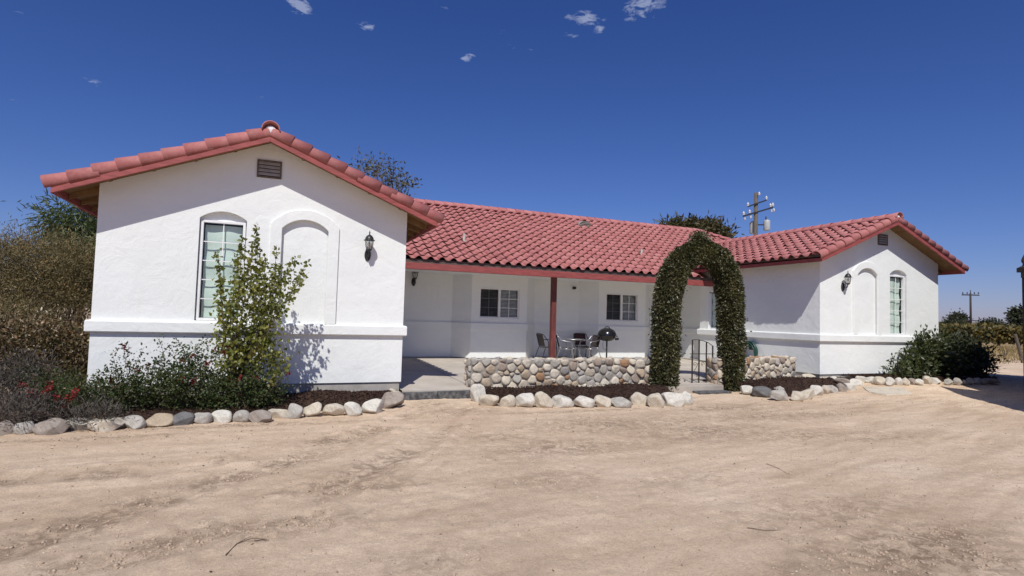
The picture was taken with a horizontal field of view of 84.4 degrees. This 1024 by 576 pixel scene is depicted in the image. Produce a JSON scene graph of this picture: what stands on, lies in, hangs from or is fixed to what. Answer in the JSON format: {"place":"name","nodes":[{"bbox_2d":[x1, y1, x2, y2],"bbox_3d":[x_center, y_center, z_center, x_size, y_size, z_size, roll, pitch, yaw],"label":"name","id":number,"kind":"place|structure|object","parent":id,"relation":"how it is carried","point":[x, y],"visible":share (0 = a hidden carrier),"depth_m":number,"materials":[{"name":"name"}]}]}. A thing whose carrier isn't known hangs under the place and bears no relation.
{"place":"outdoors","nodes":[
{"label":"outdoors","id":0,"kind":"place"},
{"bbox_2d":[0,304,1023,575],"bbox_3d":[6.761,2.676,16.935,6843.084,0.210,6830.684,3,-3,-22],"label":"ground","id":1,"kind":"structure","parent":0,"point":[688,514],"depth_m":5.47,"materials":[{"name":"soil"}]},
{"bbox_2d":[0,420,13,435],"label":"border rock","id":2,"kind":"object","parent":1,"relation":"on","point":[5,429],"visible":0.69,"depth_m":7.15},
{"bbox_2d":[13,421,34,434],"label":"border rock","id":3,"kind":"object","parent":1,"relation":"on","point":[28,425],"visible":0.75,"depth_m":7.18,"materials":[{"name":"stone"}]},
{"bbox_2d":[0,282,87,388],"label":"brown shrub","id":4,"kind":"object","parent":1,"relation":"on","point":[10,308],"visible":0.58,"depth_m":10.69,"materials":[{"name":"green plant"}]},
{"bbox_2d":[0,212,95,363],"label":"brown shrub","id":5,"kind":"object","parent":1,"relation":"on","point":[66,270],"visible":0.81,"depth_m":11.55,"materials":[{"name":"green plant"}]},
{"bbox_2d":[1,188,97,331],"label":"willow tree","id":6,"kind":"object","parent":1,"relation":"on","point":[88,223],"visible":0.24,"depth_m":17.76,"materials":[{"name":"green plant"}]},
{"bbox_2d":[31,418,70,434],"bbox_3d":[-5.949,1.812,7.276,0.401,0.252,0.260,3,-3,-22],"label":"border rock","id":7,"kind":"object","parent":1,"relation":"on","point":[44,427],"visible":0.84,"depth_m":7.23,"materials":[{"name":"stone"}]},
{"bbox_2d":[67,417,88,429],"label":"border rock","id":8,"kind":"object","parent":1,"relation":"on","point":[83,424],"visible":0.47,"depth_m":7.49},
{"bbox_2d":[87,417,124,431],"bbox_3d":[-5.504,1.866,7.662,0.432,0.198,0.406,3,-3,-22],"label":"border rock","id":9,"kind":"object","parent":1,"relation":"on","point":[110,425],"visible":0.82,"depth_m":7.51,"materials":[{"name":"stone"}]},
{"bbox_2d":[123,415,146,428],"bbox_3d":[-5.237,1.868,7.818,0.328,0.209,0.213,1,-3,5],"label":"border rock","id":10,"kind":"object","parent":1,"relation":"on","point":[134,422],"visible":0.91,"depth_m":7.75,"materials":[{"name":"stone"}]},
{"bbox_2d":[146,413,173,426],"bbox_3d":[-5.012,1.875,8.033,0.376,0.178,0.360,3,-3,-22],"label":"border rock","id":11,"kind":"object","parent":1,"relation":"on","point":[160,419],"visible":0.95,"depth_m":7.95,"materials":[{"name":"stone"}]},
{"bbox_2d":[172,411,194,425],"bbox_3d":[-4.772,1.898,8.166,0.303,0.216,0.279,4,-4,-37],"label":"border rock","id":12,"kind":"object","parent":1,"relation":"on","point":[184,418],"visible":0.81,"depth_m":8.09,"materials":[{"name":"stone"}]},
{"bbox_2d":[0,389,397,423],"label":"mulch bed","id":13,"kind":"object","parent":1,"relation":"on","point":[308,395],"visible":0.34,"depth_m":9.23,"materials":[{"name":"wood"}]},
{"bbox_2d":[0,380,70,431],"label":"lavender","id":14,"kind":"object","parent":13,"relation":"on","point":[20,409],"visible":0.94,"depth_m":7.38,"materials":[{"name":"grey plant"}]},
{"bbox_2d":[0,338,77,410],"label":"lavender","id":15,"kind":"object","parent":13,"relation":"on","point":[15,373],"visible":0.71,"depth_m":8.00,"materials":[{"name":"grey plant"}]},
{"bbox_2d":[0,295,89,398],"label":"bronze hedge","id":16,"kind":"object","parent":13,"relation":"on","point":[69,344],"visible":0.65,"depth_m":9.55,"materials":[{"name":"brown plant"}]},
{"bbox_2d":[12,359,138,414],"bbox_3d":[-6.234,1.438,8.077,1.551,0.841,1.335,3,-3,-22],"label":"flowering shrub","id":17,"kind":"object","parent":13,"relation":"on","point":[74,392],"visible":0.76,"depth_m":7.95,"materials":[{"name":"green plant"}]},
{"bbox_2d":[42,386,135,430],"bbox_3d":[-5.654,1.620,7.655,1.000,0.619,1.153,3,-3,-22],"label":"lavender","id":18,"kind":"object","parent":13,"relation":"on","point":[103,411],"visible":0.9,"depth_m":7.57,"materials":[{"name":"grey plant"}]},
{"bbox_2d":[76,341,176,413],"bbox_3d":[-5.918,1.372,8.747,1.565,1.190,1.284,3,-3,-22],"label":"rose bush","id":19,"kind":"object","parent":13,"relation":"on","point":[134,385],"visible":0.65,"depth_m":8.59,"materials":[{"name":"green plant"}]},
{"bbox_2d":[136,334,238,411],"bbox_3d":[-5.104,1.361,9.045,1.467,1.255,1.157,3,-3,-22],"label":"rose bush","id":20,"kind":"object","parent":13,"relation":"on","point":[189,379],"visible":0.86,"depth_m":8.92,"materials":[{"name":"green plant"}]},
{"bbox_2d":[195,344,293,409],"bbox_3d":[-4.369,1.442,9.319,1.445,1.200,1.130,3,-3,-22],"label":"rose bush","id":21,"kind":"object","parent":13,"relation":"on","point":[257,390],"visible":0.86,"depth_m":9.10,"materials":[{"name":"green plant"}]},
{"bbox_2d":[209,222,311,404],"bbox_3d":[-4.201,0.501,9.370,1.514,3.191,0.856,2,-3,-13],"label":"young tree","id":22,"kind":"object","parent":13,"relation":"on","point":[260,342],"visible":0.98,"depth_m":9.30,"materials":[{"name":"green plant"}]},
{"bbox_2d":[194,412,212,423],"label":"border rock","id":23,"kind":"object","parent":1,"relation":"on","point":[204,418],"visible":0.78,"depth_m":8.20,"materials":[{"name":"stone"}]},
{"bbox_2d":[211,410,231,422],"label":"border rock","id":24,"kind":"object","parent":1,"relation":"on","point":[222,416],"visible":0.88,"depth_m":8.33,"materials":[{"name":"stone"}]},
{"bbox_2d":[232,410,249,421],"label":"border rock","id":25,"kind":"object","parent":1,"relation":"on","point":[241,416],"visible":0.91,"depth_m":8.40,"materials":[{"name":"stone"}]},
{"bbox_2d":[225,536,262,554],"bbox_3d":[-1.918,1.832,4.025,0.145,0.023,0.322,1,-3,17],"label":"twig","id":26,"kind":"object","parent":1,"relation":"on","point":[242,541],"visible":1,"depth_m":4.09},
{"bbox_2d":[249,410,271,422],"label":"border rock","id":27,"kind":"object","parent":1,"relation":"on","point":[258,416],"visible":0.93,"depth_m":8.43,"materials":[{"name":"stone"}]},
{"bbox_2d":[268,409,286,418],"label":"border rock","id":28,"kind":"object","parent":1,"relation":"on","point":[278,413],"visible":0.73,"depth_m":8.77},
{"bbox_2d":[286,403,302,418],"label":"border rock","id":29,"kind":"object","parent":1,"relation":"on","point":[294,411],"visible":0.92,"depth_m":8.82,"materials":[{"name":"stone"}]},
{"bbox_2d":[303,402,321,415],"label":"border rock","id":30,"kind":"object","parent":1,"relation":"on","point":[313,409],"visible":0.98,"depth_m":9.05,"materials":[{"name":"stone"}]},
{"bbox_2d":[322,403,344,414],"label":"border rock","id":31,"kind":"object","parent":1,"relation":"on","point":[334,409],"visible":1,"depth_m":9.15,"materials":[{"name":"stone"}]},
{"bbox_2d":[344,402,361,415],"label":"border rock","id":32,"kind":"object","parent":1,"relation":"on","point":[353,409],"visible":0.97,"depth_m":9.26,"materials":[{"name":"stone"}]},
{"bbox_2d":[361,398,383,412],"bbox_3d":[-2.386,2.022,9.602,0.312,0.271,0.349,1,-3,14],"label":"border rock","id":33,"kind":"object","parent":1,"relation":"on","point":[373,405],"visible":0.88,"depth_m":9.52,"materials":[{"name":"stone"}]},
{"bbox_2d":[337,146,421,196],"bbox_3d":[-7.903,-2.600,32.946,4.841,11.460,3.613,3,-3,-22],"label":"sparse tree","id":34,"kind":"object","parent":1,"relation":"on","point":[375,173],"visible":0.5,"depth_m":33.09,"materials":[{"name":"green plant"}]},
{"bbox_2d":[381,392,403,408],"bbox_3d":[-2.152,2.032,10.157,0.428,0.331,0.420,3,-3,-22],"label":"border rock","id":35,"kind":"object","parent":1,"relation":"on","point":[392,399],"visible":0.88,"depth_m":10.06,"materials":[{"name":"stone"}]},
{"bbox_2d":[400,390,470,399],"bbox_3d":[-1.499,2.195,11.311,1.472,0.253,0.121,3,-3,-22],"label":"patio step","id":36,"kind":"object","parent":1,"relation":"on","point":[458,394],"visible":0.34,"depth_m":11.27,"materials":[{"name":"concrete"}]},
{"bbox_2d":[470,384,485,402],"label":"border rock","id":37,"kind":"object","parent":1,"relation":"on","point":[477,391],"visible":0.66,"depth_m":11.05,"materials":[{"name":"stone"}]},
{"bbox_2d":[478,394,498,405],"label":"border rock","id":38,"kind":"object","parent":1,"relation":"on","point":[487,400],"visible":0.93,"depth_m":10.59,"materials":[{"name":"stone"}]},
{"bbox_2d":[40,120,968,394],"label":"house","id":39,"kind":"structure","parent":1,"relation":"on","point":[496,282],"depth_m":15.42,"materials":[{"name":"white paint"}]},
{"bbox_2d":[196,220,245,320],"bbox_3d":[-5.283,-0.306,10.285,0.720,1.796,0.300,3,-3,-22],"label":"window","id":40,"kind":"structure","parent":39,"relation":"in","point":[215,235],"depth_m":10.23,"materials":[{"name":"glass"}]},
{"bbox_2d":[364,231,374,260],"bbox_3d":[-2.779,-0.824,10.969,0.216,0.585,0.276,3,-3,-22],"label":"wall lantern","id":41,"kind":"object","parent":39,"relation":"attached to","point":[367,254],"depth_m":10.93,"materials":[{"name":"black metal"}]},
{"bbox_2d":[411,272,418,285],"bbox_3d":[-3.069,-0.392,17.827,0.242,0.655,0.309,3,-3,-22],"label":"wall lantern","id":42,"kind":"object","parent":39,"relation":"attached to","point":[413,282],"depth_m":17.87,"materials":[{"name":"black metal"}]},
{"bbox_2d":[479,288,518,318],"bbox_3d":[-0.470,0.505,18.688,1.400,0.977,0.306,3,-3,-22],"label":"window","id":43,"kind":"structure","parent":39,"relation":"in","point":[494,302],"depth_m":18.57,"materials":[{"name":"glass"}]},
{"bbox_2d":[606,293,636,320],"bbox_3d":[3.894,0.705,20.477,1.340,0.987,0.306,3,-3,-22],"label":"window","id":44,"kind":"structure","parent":39,"relation":"in","point":[619,307],"depth_m":20.36,"materials":[{"name":"glass"}]},
{"bbox_2d":[649,299,656,356],"bbox_3d":[5.641,1.527,21.528,1.010,2.165,0.135,3,-3,-22],"label":"door","id":45,"kind":"structure","parent":39,"relation":"in","point":[650,318],"depth_m":21.32,"materials":[{"name":"white paint"}]},
{"bbox_2d":[709,291,717,328],"bbox_3d":[7.340,0.753,19.268,0.300,1.327,1.370,3,-3,-22],"label":"window","id":46,"kind":"structure","parent":39,"relation":"in","point":[712,319],"depth_m":19.80,"materials":[{"name":"white paint"}]},
{"bbox_2d":[744,341,757,356],"bbox_3d":[7.544,2.021,17.915,0.157,0.704,0.628,3,-3,-22],"label":"garden hose","id":47,"kind":"object","parent":39,"relation":"hanging from","point":[752,345],"visible":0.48,"depth_m":17.74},
{"bbox_2d":[841,273,851,290],"bbox_3d":[9.495,-0.206,15.999,0.216,0.585,0.276,3,-3,-22],"label":"wall lantern","id":48,"kind":"object","parent":39,"relation":"attached to","point":[847,275],"depth_m":15.98,"materials":[{"name":"black metal"}]},
{"bbox_2d":[890,275,904,334],"bbox_3d":[11.573,0.523,17.194,0.720,1.797,0.300,3,-3,-22],"label":"window","id":49,"kind":"structure","parent":39,"relation":"in","point":[897,284],"depth_m":17.20,"materials":[{"name":"glass"}]},
{"bbox_2d":[499,395,514,406],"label":"border rock","id":50,"kind":"object","parent":1,"relation":"on","point":[507,401],"visible":0.86,"depth_m":10.53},
{"bbox_2d":[1,392,1015,574],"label":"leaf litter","id":51,"kind":"object","parent":1,"relation":"on","point":[495,459],"visible":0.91,"depth_m":7.30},
{"bbox_2d":[0,383,1023,575],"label":"dirt clods","id":52,"kind":"object","parent":1,"relation":"on","point":[168,546],"visible":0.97,"depth_m":4.88,"materials":[{"name":"soil"}]},
{"bbox_2d":[0,385,1023,575],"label":"pebbles","id":53,"kind":"object","parent":1,"relation":"on","point":[577,478],"visible":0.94,"depth_m":6.07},
{"bbox_2d":[515,393,534,406],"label":"border rock","id":54,"kind":"object","parent":1,"relation":"on","point":[525,400],"visible":0.95,"depth_m":10.63,"materials":[{"name":"stone"}]},
{"bbox_2d":[535,391,552,407],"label":"border rock","id":55,"kind":"object","parent":1,"relation":"on","point":[543,400],"visible":0.91,"depth_m":10.58,"materials":[{"name":"stone"}]},
{"bbox_2d":[464,356,655,387],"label":"stone wall","id":56,"kind":"structure","parent":1,"relation":"on","point":[509,371],"depth_m":12.60,"materials":[{"name":"stone"}]},
{"bbox_2d":[552,395,573,407],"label":"border rock","id":57,"kind":"object","parent":1,"relation":"on","point":[560,401],"visible":0.87,"depth_m":10.69,"materials":[{"name":"stone"}]},
{"bbox_2d":[485,382,671,404],"bbox_3d":[1.668,2.257,11.931,4.709,0.212,1.704,3,-3,-22],"label":"mulch bed","id":58,"kind":"object","parent":1,"relation":"on","point":[593,396],"visible":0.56,"depth_m":12.04,"materials":[{"name":"wood"}]},
{"bbox_2d":[573,395,594,407],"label":"border rock","id":59,"kind":"object","parent":1,"relation":"on","point":[583,401],"visible":0.93,"depth_m":10.69,"materials":[{"name":"stone"}]},
{"bbox_2d":[594,395,610,407],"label":"border rock","id":60,"kind":"object","parent":1,"relation":"on","point":[602,401],"visible":0.91,"depth_m":10.79,"materials":[{"name":"stone"}]},
{"bbox_2d":[611,397,631,407],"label":"border rock","id":61,"kind":"object","parent":1,"relation":"on","point":[619,402],"visible":0.87,"depth_m":10.84,"materials":[{"name":"stone"}]},
{"bbox_2d":[629,392,647,405],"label":"border rock","id":62,"kind":"object","parent":1,"relation":"on","point":[637,398],"visible":0.83,"depth_m":11.21,"materials":[{"name":"stone"}]},
{"bbox_2d":[646,393,664,407],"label":"border rock","id":63,"kind":"object","parent":1,"relation":"on","point":[655,400],"visible":0.88,"depth_m":11.02,"materials":[{"name":"stone"}]},
{"bbox_2d":[661,392,684,406],"bbox_3d":[3.224,2.252,11.380,0.443,0.329,0.381,3,-3,-22],"label":"border rock","id":64,"kind":"object","parent":1,"relation":"on","point":[672,399],"visible":0.77,"depth_m":11.25,"materials":[{"name":"stone"}]},
{"bbox_2d":[682,391,692,404],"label":"border rock","id":65,"kind":"object","parent":1,"relation":"on","point":[688,397],"visible":0.61,"depth_m":11.54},
{"bbox_2d":[666,384,723,392],"bbox_3d":[4.323,2.507,13.591,1.680,0.332,0.321,3,-3,-22],"label":"threshold","id":66,"kind":"object","parent":1,"relation":"on","point":[689,388],"visible":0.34,"depth_m":13.48,"materials":[{"name":"concrete"}]},
{"bbox_2d":[653,210,743,238],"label":"bronze tree","id":67,"kind":"object","parent":1,"relation":"on","point":[702,223],"visible":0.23,"depth_m":43.26,"materials":[{"name":"green plant"}]},
{"bbox_2d":[647,227,751,391],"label":"vine arch","id":68,"kind":"structure","parent":1,"relation":"on","point":[684,260],"depth_m":13.70,"materials":[{"name":"green plant"}]},
{"bbox_2d":[692,390,731,394],"bbox_3d":[4.776,2.532,13.460,0.972,0.154,0.264,3,-3,-22],"label":"patio step","id":69,"kind":"object","parent":1,"relation":"on","point":[703,392],"visible":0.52,"depth_m":13.38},
{"bbox_2d":[740,385,752,394],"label":"border rock","id":70,"kind":"object","parent":1,"relation":"on","point":[746,389],"visible":0.76,"depth_m":13.31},
{"bbox_2d":[707,355,796,389],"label":"stone wall","id":71,"kind":"structure","parent":1,"relation":"on","point":[763,366],"depth_m":14.92,"materials":[{"name":"stone"}]},
{"bbox_2d":[742,192,774,234],"bbox_3d":[16.458,-1.176,37.883,2.177,10.486,0.946,1,-3,8],"label":"utility pole","id":72,"kind":"object","parent":1,"relation":"on","point":[753,228],"visible":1,"depth_m":37.78,"materials":[{"name":"brown wood"}]},
{"bbox_2d":[752,386,771,396],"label":"border rock","id":73,"kind":"object","parent":1,"relation":"on","point":[762,391],"visible":0.88,"depth_m":12.97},
{"bbox_2d":[768,389,787,400],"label":"border rock","id":74,"kind":"object","parent":1,"relation":"on","point":[781,395],"visible":0.97,"depth_m":12.52,"materials":[{"name":"stone"}]},
{"bbox_2d":[723,376,849,396],"bbox_3d":[7.532,2.534,14.744,4.788,0.277,1.426,4,-4,-35],"label":"mulch bed","id":75,"kind":"object","parent":1,"relation":"on","point":[805,382],"visible":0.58,"depth_m":14.52,"materials":[{"name":"wood"}]},
{"bbox_2d":[834,378,849,383],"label":"border rock","id":76,"kind":"object","parent":75,"relation":"on","point":[841,380],"visible":0.87,"depth_m":15.25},
{"bbox_2d":[791,391,803,401],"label":"border rock","id":77,"kind":"object","parent":1,"relation":"on","point":[797,395],"visible":0.94,"depth_m":12.56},
{"bbox_2d":[801,388,813,399],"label":"border rock","id":78,"kind":"object","parent":1,"relation":"on","point":[808,394],"visible":0.76,"depth_m":12.90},
{"bbox_2d":[810,385,823,395],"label":"border rock","id":79,"kind":"object","parent":1,"relation":"on","point":[818,390],"visible":0.69,"depth_m":13.60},
{"bbox_2d":[822,385,829,393],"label":"border rock","id":80,"kind":"object","parent":1,"relation":"on","point":[826,388],"visible":0.77,"depth_m":13.89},
{"bbox_2d":[827,385,837,392],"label":"border rock","id":81,"kind":"object","parent":1,"relation":"on","point":[833,389],"visible":0.59,"depth_m":14.18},
{"bbox_2d":[836,383,846,391],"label":"border rock","id":82,"kind":"object","parent":1,"relation":"on","point":[841,387],"visible":0.78,"depth_m":14.47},
{"bbox_2d":[843,383,856,390],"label":"border rock","id":83,"kind":"object","parent":1,"relation":"on","point":[850,386],"visible":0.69,"depth_m":14.70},
{"bbox_2d":[850,378,862,385],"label":"border rock","id":84,"kind":"object","parent":1,"relation":"on","point":[856,382],"visible":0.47,"depth_m":15.36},
{"bbox_2d":[873,376,884,384],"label":"border rock","id":85,"kind":"object","parent":1,"relation":"on","point":[878,380],"visible":1,"depth_m":15.30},
{"bbox_2d":[863,387,911,395],"bbox_3d":[9.675,2.682,14.523,1.009,0.180,1.364,1,-3,19],"label":"flagstone","id":86,"kind":"object","parent":1,"relation":"on","point":[886,391],"visible":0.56,"depth_m":14.54,"materials":[{"name":"stone"}]},
{"bbox_2d":[885,377,895,385],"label":"border rock","id":87,"kind":"object","parent":1,"relation":"on","point":[889,381],"visible":1,"depth_m":15.19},
{"bbox_2d":[895,377,902,384],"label":"border rock","id":88,"kind":"object","parent":1,"relation":"on","point":[898,380],"visible":0.9,"depth_m":15.33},
{"bbox_2d":[841,371,996,381],"bbox_3d":[13.476,2.741,17.476,8.742,0.216,2.031,3,-3,-33],"label":"mulch bed","id":89,"kind":"object","parent":1,"relation":"on","point":[960,376],"visible":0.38,"depth_m":17.09,"materials":[{"name":"wood"}]},
{"bbox_2d":[880,324,973,378],"bbox_3d":[12.469,1.970,17.174,4.016,1.919,1.867,3,-3,-22],"label":"leafy shrub","id":90,"kind":"object","parent":89,"relation":"on","point":[922,356],"visible":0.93,"depth_m":16.77,"materials":[{"name":"green plant"}]},
{"bbox_2d":[940,323,1007,377],"bbox_3d":[14.973,2.119,18.720,3.575,1.928,2.435,3,-3,-22],"label":"leafy shrub","id":91,"kind":"object","parent":89,"relation":"on","point":[980,359],"visible":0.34,"depth_m":18.26,"materials":[{"name":"green plant"}]},
{"bbox_2d":[922,376,931,383],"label":"border rock","id":92,"kind":"object","parent":1,"relation":"on","point":[927,379],"visible":0.87,"depth_m":15.76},
{"bbox_2d":[938,316,967,323],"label":"dark tree","id":93,"kind":"object","parent":1,"relation":"on","point":[956,321],"visible":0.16,"depth_m":117.45,"materials":[{"name":"green plant"}]},
{"bbox_2d":[942,308,973,322],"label":"dark tree","id":94,"kind":"object","parent":1,"relation":"on","point":[959,315],"visible":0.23,"depth_m":121.33,"materials":[{"name":"green plant"}]},
{"bbox_2d":[953,378,962,384],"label":"border rock","id":95,"kind":"object","parent":1,"relation":"on","point":[957,381],"visible":0.98,"depth_m":15.92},
{"bbox_2d":[962,290,979,323],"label":"utility pole","id":96,"kind":"object","parent":1,"relation":"on","point":[970,295],"visible":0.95,"depth_m":84.93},
{"bbox_2d":[938,321,1022,345],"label":"vineyard","id":97,"kind":"object","parent":1,"relation":"on","point":[1001,334],"visible":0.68,"depth_m":56.97,"materials":[{"name":"green plant"}]},
{"bbox_2d":[975,316,1006,325],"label":"dark tree","id":98,"kind":"object","parent":1,"relation":"on","point":[995,321],"visible":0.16,"depth_m":119.32,"materials":[{"name":"green plant"}]},
{"bbox_2d":[984,378,1000,383],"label":"border rock","id":99,"kind":"object","parent":1,"relation":"on","point":[992,381],"visible":0.78,"depth_m":16.48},
{"bbox_2d":[976,343,1022,364],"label":"dry grass","id":100,"kind":"structure","parent":1,"relation":"on","point":[1010,350],"depth_m":41.18,"materials":[{"name":"plant"}]},
{"bbox_2d":[1004,303,1022,325],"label":"dark tree","id":101,"kind":"object","parent":1,"relation":"on","point":[1015,316],"visible":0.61,"depth_m":94.87,"materials":[{"name":"green plant"}]},
{"bbox_2d":[1013,334,1022,362],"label":"fence post","id":102,"kind":"object","parent":1,"relation":"on","point":[1020,353],"visible":0.84,"depth_m":29.94,"materials":[{"name":"brown wood"}]},
{"bbox_2d":[1016,255,1023,372],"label":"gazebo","id":103,"kind":"object","parent":1,"relation":"on","point":[1020,269],"visible":1,"depth_m":13.02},
{"bbox_2d":[0,0,1023,321],"label":"sky","id":104,"kind":"structure","parent":0,"point":[831,111],"materials":[{"name":"blue"}]},
{"bbox_2d":[399,357,796,391],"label":"patio","id":105,"kind":"structure","parent":0,"point":[419,376],"depth_m":14.35,"materials":[{"name":"concrete"}]},
{"bbox_2d":[535,333,556,357],"bbox_3d":[1.109,1.930,18.510,0.604,0.887,0.534,3,-3,-27],"label":"patio chair","id":106,"kind":"object","parent":105,"relation":"on","point":[540,339],"visible":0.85,"depth_m":18.40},
{"bbox_2d":[555,334,573,358],"bbox_3d":[1.687,1.944,18.271,0.604,0.887,0.534,2,-3,2],"label":"patio chair","id":107,"kind":"object","parent":105,"relation":"on","point":[571,348],"visible":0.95,"depth_m":18.10,"materials":[{"name":"metal"}]},
{"bbox_2d":[561,338,584,357],"bbox_3d":[2.018,2.054,18.773,0.810,0.724,0.810,3,-3,-22],"label":"patio table","id":108,"kind":"object","parent":105,"relation":"on","point":[570,339],"visible":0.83,"depth_m":18.69,"materials":[{"name":"metal"}]},
{"bbox_2d":[572,333,590,357],"bbox_3d":[2.411,2.009,19.531,0.534,0.887,0.604,2,-3,-10],"label":"patio chair","id":109,"kind":"object","parent":105,"relation":"on","point":[579,336],"visible":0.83,"depth_m":19.75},
{"bbox_2d":[579,335,600,356],"bbox_3d":[2.618,1.993,18.756,0.604,0.887,0.534,3,-3,-32],"label":"patio chair","id":110,"kind":"object","parent":105,"relation":"on","point":[595,342],"visible":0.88,"depth_m":18.85,"materials":[{"name":"metal"}]},
{"bbox_2d":[597,326,618,357],"bbox_3d":[3.122,1.853,18.587,0.763,1.184,0.630,3,-3,-22],"label":"kettle grill","id":111,"kind":"object","parent":105,"relation":"on","point":[606,334],"visible":0.84,"depth_m":18.41,"materials":[{"name":"black metal"}]},
{"bbox_2d":[691,339,713,382],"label":"gate","id":112,"kind":"structure","parent":105,"relation":"on","point":[698,374],"depth_m":14.10,"materials":[{"name":"metal"}]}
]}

